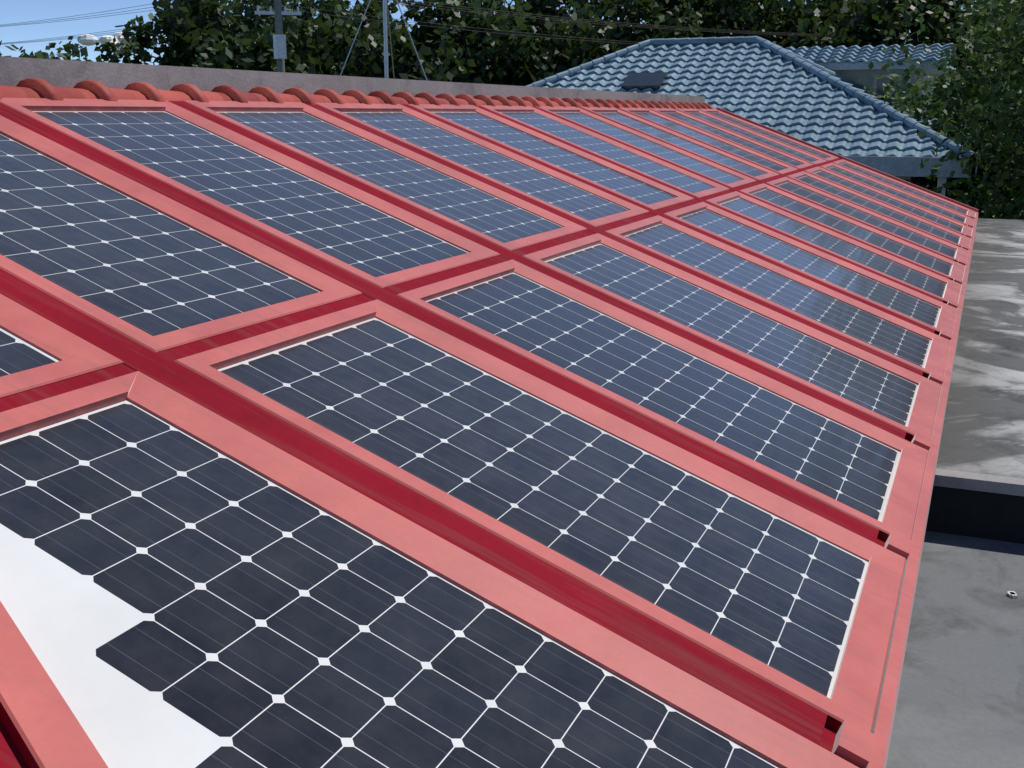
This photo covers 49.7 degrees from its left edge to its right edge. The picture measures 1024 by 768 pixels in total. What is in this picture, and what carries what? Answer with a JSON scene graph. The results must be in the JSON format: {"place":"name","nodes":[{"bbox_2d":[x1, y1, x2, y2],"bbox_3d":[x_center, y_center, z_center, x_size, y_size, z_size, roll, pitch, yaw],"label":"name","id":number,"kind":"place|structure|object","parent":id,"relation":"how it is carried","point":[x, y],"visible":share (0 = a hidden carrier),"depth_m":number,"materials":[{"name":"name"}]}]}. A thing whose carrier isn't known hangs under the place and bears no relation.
{"place":"outdoors","nodes":[
{"label":"outdoors","id":0,"kind":"place"},
{"bbox_2d":[77,32,155,52],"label":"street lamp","id":1,"kind":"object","parent":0,"point":[87,40],"depth_m":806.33,"materials":[{"name":"white"}]},
{"bbox_2d":[138,0,332,74],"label":"tree","id":2,"kind":"object","parent":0,"point":[262,49],"depth_m":40.03,"materials":[{"name":"green plant"}]},
{"bbox_2d":[222,0,383,76],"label":"tree","id":3,"kind":"object","parent":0,"point":[332,6],"depth_m":42.46,"materials":[{"name":"green plant"}]},
{"bbox_2d":[0,56,704,102],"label":"parapet wall","id":4,"kind":"structure","parent":0,"point":[14,71],"depth_m":5.74,"materials":[{"name":"grey concrete"}]},
{"bbox_2d":[0,78,713,108],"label":"ridge tiles","id":5,"kind":"object","parent":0,"point":[42,88],"visible":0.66,"depth_m":5.77,"materials":[{"name":"red tile"}]},
{"bbox_2d":[313,0,557,85],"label":"tree","id":6,"kind":"object","parent":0,"point":[470,43],"depth_m":41.83,"materials":[{"name":"green plant"}]},
{"bbox_2d":[0,0,916,44],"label":"wires","id":7,"kind":"object","parent":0,"point":[586,39],"visible":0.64,"depth_m":36.82,"materials":[{"name":"black"}]},
{"bbox_2d":[0,0,975,68],"label":"sky","id":8,"kind":"structure","parent":0,"point":[11,11],"materials":[{"name":"blue"}]},
{"bbox_2d":[452,0,658,85],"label":"tree","id":9,"kind":"object","parent":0,"point":[570,51],"depth_m":42.57,"materials":[{"name":"green plant"}]},
{"bbox_2d":[542,0,745,64],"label":"tree","id":10,"kind":"object","parent":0,"point":[667,18],"depth_m":44.54,"materials":[{"name":"green plant"}]},
{"bbox_2d":[599,0,824,48],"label":"tree","id":11,"kind":"object","parent":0,"point":[757,15],"depth_m":45.23,"materials":[{"name":"green plant"}]},
{"bbox_2d":[699,0,1014,101],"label":"tree","id":12,"kind":"object","parent":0,"point":[807,21],"depth_m":44.88,"materials":[{"name":"green plant"}]},
{"bbox_2d":[776,0,1023,201],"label":"tree","id":13,"kind":"object","parent":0,"point":[862,12],"depth_m":42.38,"materials":[{"name":"green plant"}]},
{"bbox_2d":[886,218,1023,767],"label":"flat roofs","id":14,"kind":"structure","parent":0,"point":[960,701],"depth_m":3.89,"materials":[{"name":"concrete"}]},
{"bbox_2d":[1007,591,1017,598],"bbox_3d":[1.620,0.682,3.575,0.028,0.010,0.036,0,14,1],"label":"debris","id":15,"kind":"object","parent":14,"relation":"on","point":[1013,594],"visible":1,"depth_m":3.57,"materials":[{"name":"white paint"}]},
{"bbox_2d":[917,0,1023,219],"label":"tree","id":16,"kind":"object","parent":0,"point":[1007,129],"depth_m":17.69,"materials":[{"name":"green plant"}]},
{"label":"ground","id":17,"kind":"structure","parent":0,"visible":0},
{"bbox_2d":[0,40,60,59],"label":"tree","id":18,"kind":"object","parent":17,"relation":"on","point":[38,54],"depth_m":41.65,"materials":[{"name":"green plant"}]},
{"bbox_2d":[42,36,91,60],"bbox_3d":[-20.973,-10.128,48.460,10.248,10.056,9.559,6,15,22],"label":"tree","id":19,"kind":"object","parent":17,"relation":"on","point":[68,47],"depth_m":48.86,"materials":[{"name":"green plant"}]},
{"bbox_2d":[42,43,129,63],"bbox_3d":[-17.652,-9.997,47.866,9.806,8.997,10.882,6,15,22],"label":"tree","id":20,"kind":"object","parent":17,"relation":"on","point":[84,51],"depth_m":45.70,"materials":[{"name":"green plant"}]},
{"bbox_2d":[94,7,256,68],"bbox_3d":[-12.736,-9.536,43.364,9.024,10.536,8.614,6,15,22],"label":"tree","id":21,"kind":"object","parent":17,"relation":"on","point":[139,39],"visible":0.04,"depth_m":42.26,"materials":[{"name":"green plant"}]},
{"bbox_2d":[255,0,427,80],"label":"utility pole","id":22,"kind":"object","parent":17,"relation":"on","point":[279,46],"visible":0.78,"depth_m":33.37,"materials":[{"name":"metal"}]},
{"bbox_2d":[324,0,431,77],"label":"tree","id":23,"kind":"object","parent":17,"relation":"on","point":[374,6],"visible":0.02,"depth_m":44.81,"materials":[{"name":"green plant"}]},
{"bbox_2d":[389,0,587,85],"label":"tree","id":24,"kind":"object","parent":17,"relation":"on","point":[532,10],"depth_m":43.93,"materials":[{"name":"green plant"}]},
{"bbox_2d":[526,36,979,195],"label":"blue house","id":25,"kind":"structure","parent":17,"relation":"on","point":[860,75],"depth_m":23.12,"materials":[{"name":"tile"}]},
{"bbox_2d":[543,42,967,156],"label":"blue roof tiles","id":26,"kind":"object","parent":25,"relation":"on","point":[911,147],"visible":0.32,"depth_m":22.04,"materials":[{"name":"blue tile"}]},
{"bbox_2d":[785,43,952,63],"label":"roof tiles","id":27,"kind":"object","parent":25,"relation":"on","point":[840,54],"visible":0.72,"depth_m":25.16,"materials":[{"name":"tile"}]},
{"bbox_2d":[701,0,867,45],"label":"tree","id":28,"kind":"object","parent":17,"relation":"on","point":[825,3],"depth_m":46.98,"materials":[{"name":"green plant"}]},
{"bbox_2d":[863,0,1023,219],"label":"tree","id":29,"kind":"object","parent":17,"relation":"on","point":[944,85],"depth_m":21.15,"materials":[{"name":"green plant"}]},
{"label":"house walls","id":30,"kind":"object","parent":17,"relation":"on","visible":0},
{"bbox_2d":[0,107,977,767],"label":"trim","id":31,"kind":"structure","parent":30,"relation":"on","point":[852,743],"depth_m":2.74,"materials":[{"name":"paint"}]},
{"bbox_2d":[0,98,975,767],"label":"panel frames","id":32,"kind":"structure","parent":31,"relation":"on","point":[176,378],"depth_m":3.15,"materials":[{"name":"paint"}]},
{"bbox_2d":[0,111,967,767],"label":"solar panels","id":33,"kind":"object","parent":32,"relation":"on","point":[172,597],"visible":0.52,"depth_m":2.71,"materials":[{"name":"laminate"}]}
]}

